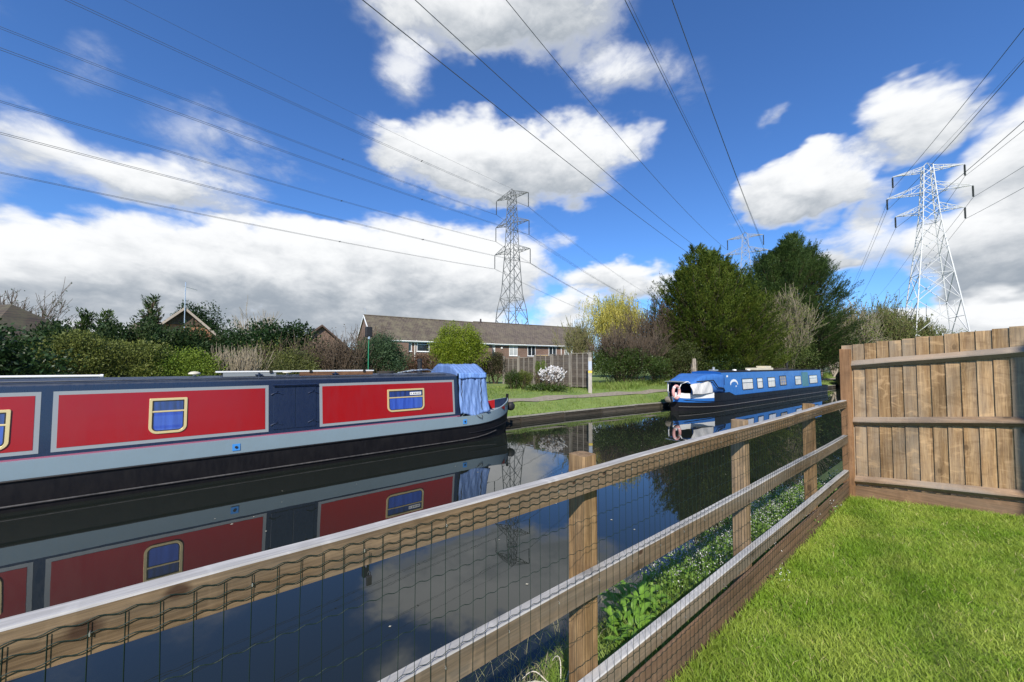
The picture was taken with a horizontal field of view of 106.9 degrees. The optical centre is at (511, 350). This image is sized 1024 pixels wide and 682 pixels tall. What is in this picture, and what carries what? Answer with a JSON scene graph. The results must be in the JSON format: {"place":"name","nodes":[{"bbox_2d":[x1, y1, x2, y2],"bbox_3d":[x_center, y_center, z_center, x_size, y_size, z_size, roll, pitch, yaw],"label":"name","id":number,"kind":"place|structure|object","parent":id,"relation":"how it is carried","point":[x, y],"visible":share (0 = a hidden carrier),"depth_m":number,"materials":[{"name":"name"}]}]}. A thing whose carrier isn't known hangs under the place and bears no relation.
{"place":"outdoors","nodes":[
{"label":"outdoors","id":0,"kind":"place"},
{"bbox_2d":[0,387,841,681],"bbox_3d":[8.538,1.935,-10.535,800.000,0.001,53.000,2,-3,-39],"label":"canal water","id":1,"kind":"structure","parent":0,"point":[55,555],"depth_m":5.00,"materials":[{"name":"blue liquid"}]},
{"bbox_2d":[0,359,514,513],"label":"narrowboat","id":2,"kind":"object","parent":1,"relation":"on","point":[67,440],"visible":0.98,"depth_m":7.57,"materials":[{"name":"red paint"}]},
{"bbox_2d":[0,410,10,449],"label":"window","id":3,"kind":"structure","parent":2,"relation":"in","point":[5,415],"depth_m":5.99,"materials":[{"name":"glass"}]},
{"bbox_2d":[0,374,103,377],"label":"boat pole","id":4,"kind":"object","parent":2,"relation":"on","point":[39,376],"visible":1,"depth_m":6.41,"materials":[{"name":"white paint"}]},
{"bbox_2d":[148,397,187,433],"bbox_3d":[-6.535,1.234,7.214,0.541,0.662,0.076,2,-3,-39],"label":"window","id":5,"kind":"structure","parent":2,"relation":"in","point":[166,415],"depth_m":7.21,"materials":[{"name":"glass"}]},
{"bbox_2d":[271,387,294,429],"bbox_3d":[-5.071,1.278,8.403,0.471,0.901,0.099,2,-3,-39],"label":"side door","id":6,"kind":"structure","parent":2,"relation":"in","point":[284,398],"depth_m":8.42,"materials":[{"name":"blue paint"}]},
{"bbox_2d":[215,370,373,376],"bbox_3d":[-4.981,0.531,9.013,3.255,0.120,0.395,2,-3,-39],"label":"gangplank","id":7,"kind":"object","parent":2,"relation":"on","point":[273,373],"visible":1,"depth_m":8.87,"materials":[{"name":"white paint"}]},
{"bbox_2d":[296,387,318,427],"bbox_3d":[-4.697,1.290,8.709,0.471,0.901,0.099,2,-3,-39],"label":"side door","id":8,"kind":"structure","parent":2,"relation":"in","point":[305,396],"depth_m":8.69,"materials":[{"name":"blue paint"}]},
{"bbox_2d":[365,327,371,369],"bbox_3d":[-3.921,0.000,10.361,0.170,1.300,0.120,2,-3,-39],"label":"mast","id":9,"kind":"object","parent":2,"relation":"on","point":[368,332],"visible":0.94,"depth_m":10.34,"materials":[{"name":"metal"}]},
{"bbox_2d":[387,388,424,411],"bbox_3d":[-2.848,1.330,10.225,1.045,0.592,0.071,2,-3,-39],"label":"window","id":10,"kind":"structure","parent":2,"relation":"in","point":[398,400],"depth_m":10.20,"materials":[{"name":"glass"}]},
{"bbox_2d":[665,361,827,410],"bbox_3d":[16.924,2.213,25.692,23.260,3.000,2.112,2,-3,-37],"label":"narrowboat","id":11,"kind":"object","parent":1,"relation":"on","point":[707,390],"visible":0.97,"depth_m":21.59,"materials":[{"name":"blue paint"}]},
{"bbox_2d":[672,385,680,399],"bbox_3d":[7.992,2.028,18.454,0.681,0.729,0.146,2,-3,-37],"label":"lifebelt","id":12,"kind":"object","parent":11,"relation":"hanging from","point":[674,387],"visible":1,"depth_m":18.37,"materials":[{"name":"white paint"}]},
{"bbox_2d":[742,378,753,389],"bbox_3d":[13.854,1.967,22.284,1.489,0.662,0.069,2,-3,-37],"label":"window","id":13,"kind":"structure","parent":11,"relation":"in","point":[747,383],"depth_m":22.26,"materials":[{"name":"white glass"}]},
{"bbox_2d":[745,366,772,369],"bbox_3d":[16.669,1.177,25.537,2.700,0.260,0.700,2,-3,-37],"label":"roof box","id":14,"kind":"object","parent":11,"relation":"on","point":[763,368],"visible":0.97,"depth_m":25.46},
{"bbox_2d":[767,377,775,387],"bbox_3d":[16.748,2.047,24.465,1.214,0.662,0.069,2,-3,-37],"label":"window","id":15,"kind":"structure","parent":11,"relation":"in","point":[771,380],"depth_m":24.44,"materials":[{"name":"white glass"}]},
{"bbox_2d":[801,372,808,385],"bbox_3d":[21.950,2.142,28.401,1.421,1.041,0.077,2,-3,-37],"label":"side door","id":16,"kind":"structure","parent":11,"relation":"in","point":[805,382],"depth_m":28.37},
{"bbox_2d":[0,0,1023,364],"label":"sky","id":17,"kind":"structure","parent":0,"point":[816,105],"materials":[{"name":"blue"}]},
{"bbox_2d":[356,367,1022,681],"bbox_3d":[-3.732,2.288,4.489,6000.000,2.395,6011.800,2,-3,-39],"label":"ground","id":18,"kind":"structure","parent":0,"point":[838,466],"depth_m":18.67,"materials":[{"name":"plant"}]},
{"bbox_2d":[0,304,67,374],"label":"hipped house","id":19,"kind":"structure","parent":18,"relation":"on","point":[15,315],"depth_m":26.49,"materials":[{"name":"red brick"}]},
{"bbox_2d":[0,318,86,378],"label":"laurel hedge","id":20,"kind":"object","parent":18,"relation":"on","point":[14,359],"visible":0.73,"depth_m":8.20,"materials":[{"name":"green plant"}]},
{"bbox_2d":[0,280,96,328],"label":"bare tree","id":21,"kind":"object","parent":18,"relation":"on","point":[45,315],"visible":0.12,"depth_m":30.87,"materials":[{"name":"brown plant"}]},
{"bbox_2d":[14,318,107,377],"bbox_3d":[-16.262,0.396,13.759,3.161,3.216,2.357,-1,-2,29],"label":"hedge conifer","id":22,"kind":"object","parent":18,"relation":"on","point":[54,326],"visible":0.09,"depth_m":13.28,"materials":[{"name":"green plant"}]},
{"bbox_2d":[73,307,97,330],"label":"young conifer","id":23,"kind":"object","parent":18,"relation":"on","point":[85,317],"visible":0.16,"depth_m":14.67,"materials":[{"name":"green plant"}]},
{"bbox_2d":[8,327,179,377],"bbox_3d":[-11.487,0.615,10.617,4.164,2.553,3.000,0,-2,0],"label":"olive shrub","id":24,"kind":"object","parent":18,"relation":"on","point":[116,358],"visible":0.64,"depth_m":10.23,"materials":[{"name":"green plant"}]},
{"bbox_2d":[91,308,115,332],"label":"young conifer","id":25,"kind":"object","parent":18,"relation":"on","point":[109,314],"visible":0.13,"depth_m":15.03,"materials":[{"name":"green plant"}]},
{"bbox_2d":[87,314,162,376],"bbox_3d":[-15.133,0.315,14.549,3.241,3.443,2.658,-2,-3,36],"label":"hedge conifer","id":26,"kind":"object","parent":18,"relation":"on","point":[108,327],"visible":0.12,"depth_m":14.28,"materials":[{"name":"green plant"}]},
{"bbox_2d":[137,293,164,333],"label":"young conifer","id":27,"kind":"object","parent":18,"relation":"on","point":[150,305],"visible":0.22,"depth_m":15.96,"materials":[{"name":"green plant"}]},
{"bbox_2d":[122,312,205,367],"bbox_3d":[-14.369,0.233,15.442,2.881,3.657,2.822,-2,-3,37],"label":"hedge conifer","id":28,"kind":"object","parent":18,"relation":"on","point":[160,333],"visible":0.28,"depth_m":15.03,"materials":[{"name":"green plant"}]},
{"bbox_2d":[124,344,229,376],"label":"clipped shrub","id":29,"kind":"object","parent":18,"relation":"on","point":[189,362],"visible":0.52,"depth_m":11.17,"materials":[{"name":"green plant"}]},
{"bbox_2d":[160,282,217,340],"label":"gabled house","id":30,"kind":"structure","parent":18,"relation":"on","point":[182,314],"depth_m":30.91,"materials":[{"name":"orange brick"}]},
{"bbox_2d":[168,319,226,374],"bbox_3d":[-13.411,0.355,15.983,2.856,3.458,3.006,0,-2,0],"label":"hedge conifer","id":31,"kind":"object","parent":18,"relation":"on","point":[204,334],"visible":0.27,"depth_m":15.83,"materials":[{"name":"green plant"}]},
{"bbox_2d":[170,300,226,335],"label":"evergreen tree","id":32,"kind":"object","parent":18,"relation":"on","point":[209,322],"visible":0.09,"depth_m":44.07,"materials":[{"name":"green plant"}]},
{"bbox_2d":[201,316,249,363],"bbox_3d":[-12.364,0.298,16.914,3.090,3.621,2.352,0,-2,0],"label":"hedge conifer","id":33,"kind":"object","parent":18,"relation":"on","point":[228,335],"visible":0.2,"depth_m":16.48,"materials":[{"name":"green plant"}]},
{"bbox_2d":[203,342,274,375],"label":"dogwood bush","id":34,"kind":"object","parent":18,"relation":"on","point":[240,364],"visible":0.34,"depth_m":12.01,"materials":[{"name":"plant"}]},
{"bbox_2d":[231,302,281,335],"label":"bare tree","id":35,"kind":"object","parent":18,"relation":"on","point":[240,325],"visible":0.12,"depth_m":39.62,"materials":[{"name":"plant"}]},
{"bbox_2d":[220,318,329,369],"bbox_3d":[-10.193,0.305,16.815,4.510,3.629,3.754,0,-2,0],"label":"broadleaf hedge","id":36,"kind":"object","parent":18,"relation":"on","point":[266,335],"visible":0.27,"depth_m":16.14,"materials":[{"name":"green plant"}]},
{"bbox_2d":[229,330,324,374],"bbox_3d":[-9.328,0.561,15.088,4.186,2.736,2.525,0,-2,0],"label":"hazel bush","id":37,"kind":"object","parent":18,"relation":"on","point":[281,349],"visible":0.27,"depth_m":14.75,"materials":[{"name":"brown plant"}]},
{"bbox_2d":[254,347,323,374],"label":"olive shrub","id":38,"kind":"object","parent":18,"relation":"on","point":[294,362],"visible":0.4,"depth_m":13.43,"materials":[{"name":"green plant"}]},
{"bbox_2d":[307,325,349,369],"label":"gabled house","id":39,"kind":"structure","parent":18,"relation":"on","point":[322,328],"depth_m":50.19,"materials":[{"name":"red brick"}]},
{"bbox_2d":[300,324,382,371],"bbox_3d":[-7.224,0.448,16.082,3.530,3.035,2.514,0,-2,0],"label":"twiggy bush","id":40,"kind":"object","parent":18,"relation":"on","point":[344,359],"visible":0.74,"depth_m":15.66,"materials":[{"name":"plant"}]},
{"bbox_2d":[348,322,391,370],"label":"twiggy bush","id":41,"kind":"object","parent":18,"relation":"on","point":[370,339],"visible":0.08,"depth_m":19.20,"materials":[{"name":"plant"}]},
{"bbox_2d":[350,330,413,372],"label":"round shrub","id":42,"kind":"object","parent":18,"relation":"on","point":[389,352],"visible":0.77,"depth_m":16.95,"materials":[{"name":"green plant"}]},
{"bbox_2d":[394,349,438,372],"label":"bronze shrub","id":43,"kind":"object","parent":18,"relation":"on","point":[426,360],"visible":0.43,"depth_m":20.06,"materials":[{"name":"brown plant"}]},
{"bbox_2d":[0,400,849,681],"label":"post and rail fence","id":44,"kind":"object","parent":18,"relation":"on","point":[34,641],"visible":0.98,"depth_m":1.50,"materials":[{"name":"brown wood"}]},
{"bbox_2d":[357,314,494,372],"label":"terraced house","id":45,"kind":"structure","parent":18,"relation":"on","point":[415,334],"depth_m":46.04,"materials":[{"name":"red brick"}]},
{"bbox_2d":[417,342,428,351],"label":"window","id":46,"kind":"structure","parent":45,"relation":"in","point":[421,347],"depth_m":45.23,"materials":[{"name":"white plastic"}]},
{"bbox_2d":[427,320,492,375],"bbox_3d":[-3.412,0.168,24.404,4.398,4.482,3.849,0,-2,0],"label":"round tree","id":47,"kind":"object","parent":18,"relation":"on","point":[453,349],"visible":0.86,"depth_m":23.75,"materials":[{"name":"green plant"}]},
{"bbox_2d":[479,350,506,383],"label":"dark shrub","id":48,"kind":"object","parent":18,"relation":"on","point":[498,359],"visible":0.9,"depth_m":25.11,"materials":[{"name":"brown plant"}]},
{"bbox_2d":[494,189,530,323],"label":"pylon","id":49,"kind":"object","parent":18,"relation":"on","point":[513,239],"visible":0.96,"depth_m":88.67,"materials":[{"name":"metal"}]},
{"bbox_2d":[1,172,491,268],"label":"overhead cable","id":50,"kind":"object","parent":49,"relation":"attached to","point":[209,215],"visible":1,"depth_m":46.54,"materials":[{"name":"metal"}]},
{"bbox_2d":[0,101,494,241],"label":"overhead cable","id":51,"kind":"object","parent":49,"relation":"attached to","point":[212,163],"visible":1,"depth_m":47.62,"materials":[{"name":"metal"}]},
{"bbox_2d":[0,26,495,214],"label":"overhead cable","id":52,"kind":"object","parent":49,"relation":"attached to","point":[208,107],"visible":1,"depth_m":47.29,"materials":[{"name":"metal"}]},
{"bbox_2d":[0,132,526,262],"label":"overhead cable","id":53,"kind":"object","parent":49,"relation":"attached to","point":[221,189],"visible":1,"depth_m":40.61,"materials":[{"name":"metal"}]},
{"bbox_2d":[0,47,528,234],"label":"overhead cable","id":54,"kind":"object","parent":49,"relation":"attached to","point":[217,128],"visible":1,"depth_m":40.46,"materials":[{"name":"metal"}]},
{"bbox_2d":[66,0,527,206],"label":"overhead cable","id":55,"kind":"object","parent":49,"relation":"attached to","point":[264,89],"visible":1,"depth_m":44.28,"materials":[{"name":"metal"}]},
{"bbox_2d":[125,0,511,188],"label":"overhead cable","id":56,"kind":"object","parent":49,"relation":"attached to","point":[290,82],"visible":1,"depth_m":51.15,"materials":[{"name":"metal"}]},
{"bbox_2d":[504,368,521,388],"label":"round shrub","id":57,"kind":"object","parent":18,"relation":"on","point":[513,378],"visible":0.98,"depth_m":20.41,"materials":[{"name":"green plant"}]},
{"bbox_2d":[517,369,533,388],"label":"round shrub","id":58,"kind":"object","parent":18,"relation":"on","point":[525,377],"visible":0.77,"depth_m":20.59,"materials":[{"name":"green plant"}]},
{"bbox_2d":[473,319,594,373],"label":"terraced house","id":59,"kind":"structure","parent":18,"relation":"on","point":[512,341],"depth_m":56.51,"materials":[{"name":"red brick"}]},
{"bbox_2d":[509,346,517,355],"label":"window","id":60,"kind":"structure","parent":59,"relation":"in","point":[513,350],"depth_m":54.16,"materials":[{"name":"white plastic"}]},
{"bbox_2d":[527,346,535,355],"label":"window","id":61,"kind":"structure","parent":59,"relation":"in","point":[531,350],"depth_m":55.66,"materials":[{"name":"white plastic"}]},
{"bbox_2d":[532,361,546,383],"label":"conical shrub","id":62,"kind":"object","parent":18,"relation":"on","point":[539,365],"visible":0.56,"depth_m":21.49,"materials":[{"name":"green plant"}]},
{"bbox_2d":[522,656,568,681],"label":"dead bramble","id":63,"kind":"object","parent":18,"relation":"on","point":[543,677],"visible":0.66,"depth_m":2.28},
{"bbox_2d":[514,365,577,391],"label":"magnolia","id":64,"kind":"object","parent":18,"relation":"on","point":[548,379],"visible":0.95,"depth_m":19.70,"materials":[{"name":"white plant"}]},
{"bbox_2d":[503,352,591,386],"bbox_3d":[2.613,1.501,24.018,6.446,2.600,2.327,-2,-3,39],"label":"panel fence","id":65,"kind":"object","parent":18,"relation":"on","point":[574,366],"visible":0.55,"depth_m":22.25,"materials":[{"name":"wood"}]},
{"bbox_2d":[551,315,600,354],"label":"young tree","id":66,"kind":"object","parent":18,"relation":"on","point":[579,345],"visible":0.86,"depth_m":28.79,"materials":[{"name":"green plant"}]},
{"bbox_2d":[588,357,591,392],"bbox_3d":[4.182,1.507,20.354,0.202,2.260,0.148,0,-2,0],"label":"marker post","id":67,"kind":"object","parent":18,"relation":"on","point":[589,374],"visible":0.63,"depth_m":20.30,"materials":[{"name":"plastic"}]},
{"bbox_2d":[458,508,729,681],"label":"waterside stems","id":68,"kind":"object","parent":18,"relation":"on","point":[566,637],"visible":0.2,"depth_m":2.84,"materials":[{"name":"plant"}]},
{"bbox_2d":[574,285,651,376],"bbox_3d":[9.877,-1.576,35.521,7.825,8.722,6.763,0,-2,0],"label":"willow","id":69,"kind":"object","parent":18,"relation":"on","point":[609,311],"visible":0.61,"depth_m":35.03,"materials":[{"name":"yellow plant"}]},
{"bbox_2d":[581,319,676,382],"bbox_3d":[7.230,0.106,26.170,7.463,4.470,5.313,-1,-2,28],"label":"thorn thicket","id":70,"kind":"object","parent":18,"relation":"on","point":[617,344],"visible":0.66,"depth_m":25.31,"materials":[{"name":"plant"}]},
{"bbox_2d":[590,345,675,382],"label":"ivy thicket","id":71,"kind":"object","parent":18,"relation":"on","point":[628,357],"visible":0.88,"depth_m":24.56,"materials":[{"name":"green plant"}]},
{"bbox_2d":[598,581,674,639],"bbox_3d":[0.938,1.937,2.759,0.636,0.345,0.637,0,-2,3],"label":"leafy plant","id":72,"kind":"object","parent":18,"relation":"on","point":[642,598],"visible":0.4,"depth_m":2.84,"materials":[{"name":"green plant"}]},
{"bbox_2d":[600,597,680,653],"bbox_3d":[0.834,1.854,2.498,0.521,0.261,0.503,2,-3,-39],"label":"leafy plant","id":73,"kind":"object","parent":18,"relation":"on","point":[638,612],"visible":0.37,"depth_m":2.54,"materials":[{"name":"green plant"}]},
{"bbox_2d":[617,571,668,612],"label":"leafy plant","id":74,"kind":"object","parent":18,"relation":"on","point":[623,583],"visible":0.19,"depth_m":3.30,"materials":[{"name":"green plant"}]},
{"bbox_2d":[604,288,711,379],"bbox_3d":[12.254,-1.317,31.314,8.843,7.687,6.312,0,-2,0],"label":"thorn thicket","id":75,"kind":"object","parent":18,"relation":"on","point":[650,324],"visible":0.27,"depth_m":30.38,"materials":[{"name":"plant"}]},
{"bbox_2d":[487,375,835,415],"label":"bank grass","id":76,"kind":"structure","parent":18,"relation":"on","point":[514,390],"depth_m":19.19,"materials":[{"name":"plant"}]},
{"bbox_2d":[493,378,835,401],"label":"towpath","id":77,"kind":"structure","parent":18,"relation":"on","point":[548,397],"depth_m":19.57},
{"bbox_2d":[506,385,836,423],"bbox_3d":[8.356,3.141,20.639,67.298,0.674,1.225,2,-3,-37],"label":"canal edging","id":78,"kind":"object","parent":18,"relation":"on","point":[541,416],"visible":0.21,"depth_m":17.39,"materials":[{"name":"concrete"}]},
{"bbox_2d":[646,340,712,378],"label":"ivy thicket","id":79,"kind":"object","parent":18,"relation":"on","point":[678,368],"visible":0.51,"depth_m":26.51,"materials":[{"name":"green plant"}]},
{"bbox_2d":[664,560,699,588],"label":"leafy plant","id":80,"kind":"object","parent":18,"relation":"on","point":[678,566],"visible":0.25,"depth_m":3.46,"materials":[{"name":"green plant"}]},
{"bbox_2d":[511,477,858,681],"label":"bank side grass","id":81,"kind":"structure","parent":18,"relation":"on","point":[553,669],"depth_m":2.70,"materials":[{"name":"plant"}]},
{"bbox_2d":[635,243,796,377],"bbox_3d":[15.931,-3.067,30.551,12.211,11.702,11.713,2,-3,-40],"label":"leylandii","id":82,"kind":"object","parent":18,"relation":"on","point":[714,285],"visible":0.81,"depth_m":27.81,"materials":[{"name":"green plant"}]},
{"bbox_2d":[697,350,754,370],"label":"dark undergrowth","id":83,"kind":"object","parent":18,"relation":"on","point":[720,364],"visible":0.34,"depth_m":26.68,"materials":[{"name":"green plant"}]},
{"bbox_2d":[614,469,857,604],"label":"bank herbs","id":84,"kind":"object","parent":18,"relation":"on","point":[770,501],"visible":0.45,"depth_m":3.75,"materials":[{"name":"green plant"}]},
{"bbox_2d":[634,469,840,591],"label":"white flower specks","id":85,"kind":"object","parent":18,"relation":"on","point":[730,528],"visible":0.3,"depth_m":3.98,"materials":[{"name":"plant"}]},
{"bbox_2d":[723,232,768,274],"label":"pylon","id":86,"kind":"object","parent":18,"relation":"on","point":[741,237],"visible":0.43,"depth_m":85.32,"materials":[{"name":"metal"}]},
{"bbox_2d":[362,0,696,258],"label":"overhead cable","id":87,"kind":"object","parent":86,"relation":"attached to","point":[495,105],"visible":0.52,"depth_m":24.60,"materials":[{"name":"metal"}]},
{"bbox_2d":[415,0,690,242],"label":"overhead cable","id":88,"kind":"object","parent":86,"relation":"attached to","point":[527,102],"visible":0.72,"depth_m":28.69,"materials":[{"name":"metal"}]},
{"bbox_2d":[506,0,725,248],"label":"overhead cable","id":89,"kind":"object","parent":86,"relation":"attached to","point":[590,102],"visible":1,"depth_m":34.99,"materials":[{"name":"metal"}]},
{"bbox_2d":[629,1,744,231],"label":"overhead cable","id":90,"kind":"object","parent":86,"relation":"attached to","point":[675,96],"visible":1,"depth_m":45.63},
{"bbox_2d":[625,0,753,254],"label":"overhead cable","id":91,"kind":"object","parent":86,"relation":"attached to","point":[680,111],"visible":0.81,"depth_m":34.38,"materials":[{"name":"metal"}]},
{"bbox_2d":[672,1,765,252],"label":"overhead cable","id":92,"kind":"object","parent":86,"relation":"attached to","point":[711,109],"visible":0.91,"depth_m":40.84,"materials":[{"name":"metal"}]},
{"bbox_2d":[759,282,827,368],"bbox_3d":[23.729,-1.746,33.612,7.508,8.701,4.885,0,-2,0],"label":"ivy clad tree","id":93,"kind":"object","parent":18,"relation":"on","point":[797,326],"visible":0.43,"depth_m":32.45,"materials":[{"name":"green plant"}]},
{"bbox_2d":[764,332,824,368],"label":"leafy undergrowth","id":94,"kind":"object","parent":18,"relation":"on","point":[807,349],"visible":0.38,"depth_m":32.28,"materials":[{"name":"green plant"}]},
{"bbox_2d":[744,230,870,371],"bbox_3d":[30.163,-5.064,41.117,12.998,16.381,13.383,0,-2,0],"label":"leylandii","id":95,"kind":"object","parent":18,"relation":"on","point":[791,258],"visible":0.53,"depth_m":38.30,"materials":[{"name":"green plant"}]},
{"bbox_2d":[806,334,840,374],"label":"dark undergrowth","id":96,"kind":"object","parent":18,"relation":"on","point":[826,357],"visible":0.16,"depth_m":39.16,"materials":[{"name":"green plant"}]},
{"bbox_2d":[664,494,1023,681],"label":"lawn","id":97,"kind":"structure","parent":18,"relation":"on","point":[880,670],"depth_m":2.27,"materials":[{"name":"plant"}]},
{"bbox_2d":[828,296,891,369],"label":"hedgerow tree","id":98,"kind":"object","parent":18,"relation":"on","point":[870,331],"visible":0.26,"depth_m":48.52,"materials":[{"name":"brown plant"}]},
{"bbox_2d":[848,290,936,342],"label":"hedgerow tree","id":99,"kind":"object","parent":18,"relation":"on","point":[891,323],"visible":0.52,"depth_m":54.58,"materials":[{"name":"green plant"}]},
{"bbox_2d":[885,308,951,339],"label":"hedgerow tree","id":100,"kind":"object","parent":18,"relation":"on","point":[926,331],"visible":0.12,"depth_m":55.23,"materials":[{"name":"green plant"}]},
{"bbox_2d":[886,163,973,337],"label":"pylon","id":101,"kind":"object","parent":18,"relation":"on","point":[921,171],"visible":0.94,"depth_m":55.39,"materials":[{"name":"metal"}]},
{"bbox_2d":[893,28,1023,187],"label":"overhead cable","id":102,"kind":"object","parent":101,"relation":"attached to","point":[967,99],"visible":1,"depth_m":31.71,"materials":[{"name":"metal"}]},
{"bbox_2d":[896,121,1023,227],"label":"overhead cable","id":103,"kind":"object","parent":101,"relation":"attached to","point":[967,170],"visible":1,"depth_m":32.87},
{"bbox_2d":[911,61,1023,185],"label":"overhead cable","id":104,"kind":"object","parent":101,"relation":"attached to","point":[972,119],"visible":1,"depth_m":29.38,"materials":[{"name":"metal"}]},
{"bbox_2d":[839,326,1023,516],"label":"closeboard fence","id":105,"kind":"object","parent":18,"relation":"on","point":[939,416],"visible":0.82,"depth_m":4.28,"materials":[{"name":"wood"}]},
{"bbox_2d":[857,496,1023,518],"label":"fence foot grass","id":106,"kind":"structure","parent":18,"relation":"on","point":[873,498],"depth_m":4.29,"materials":[{"name":"plant"}]},
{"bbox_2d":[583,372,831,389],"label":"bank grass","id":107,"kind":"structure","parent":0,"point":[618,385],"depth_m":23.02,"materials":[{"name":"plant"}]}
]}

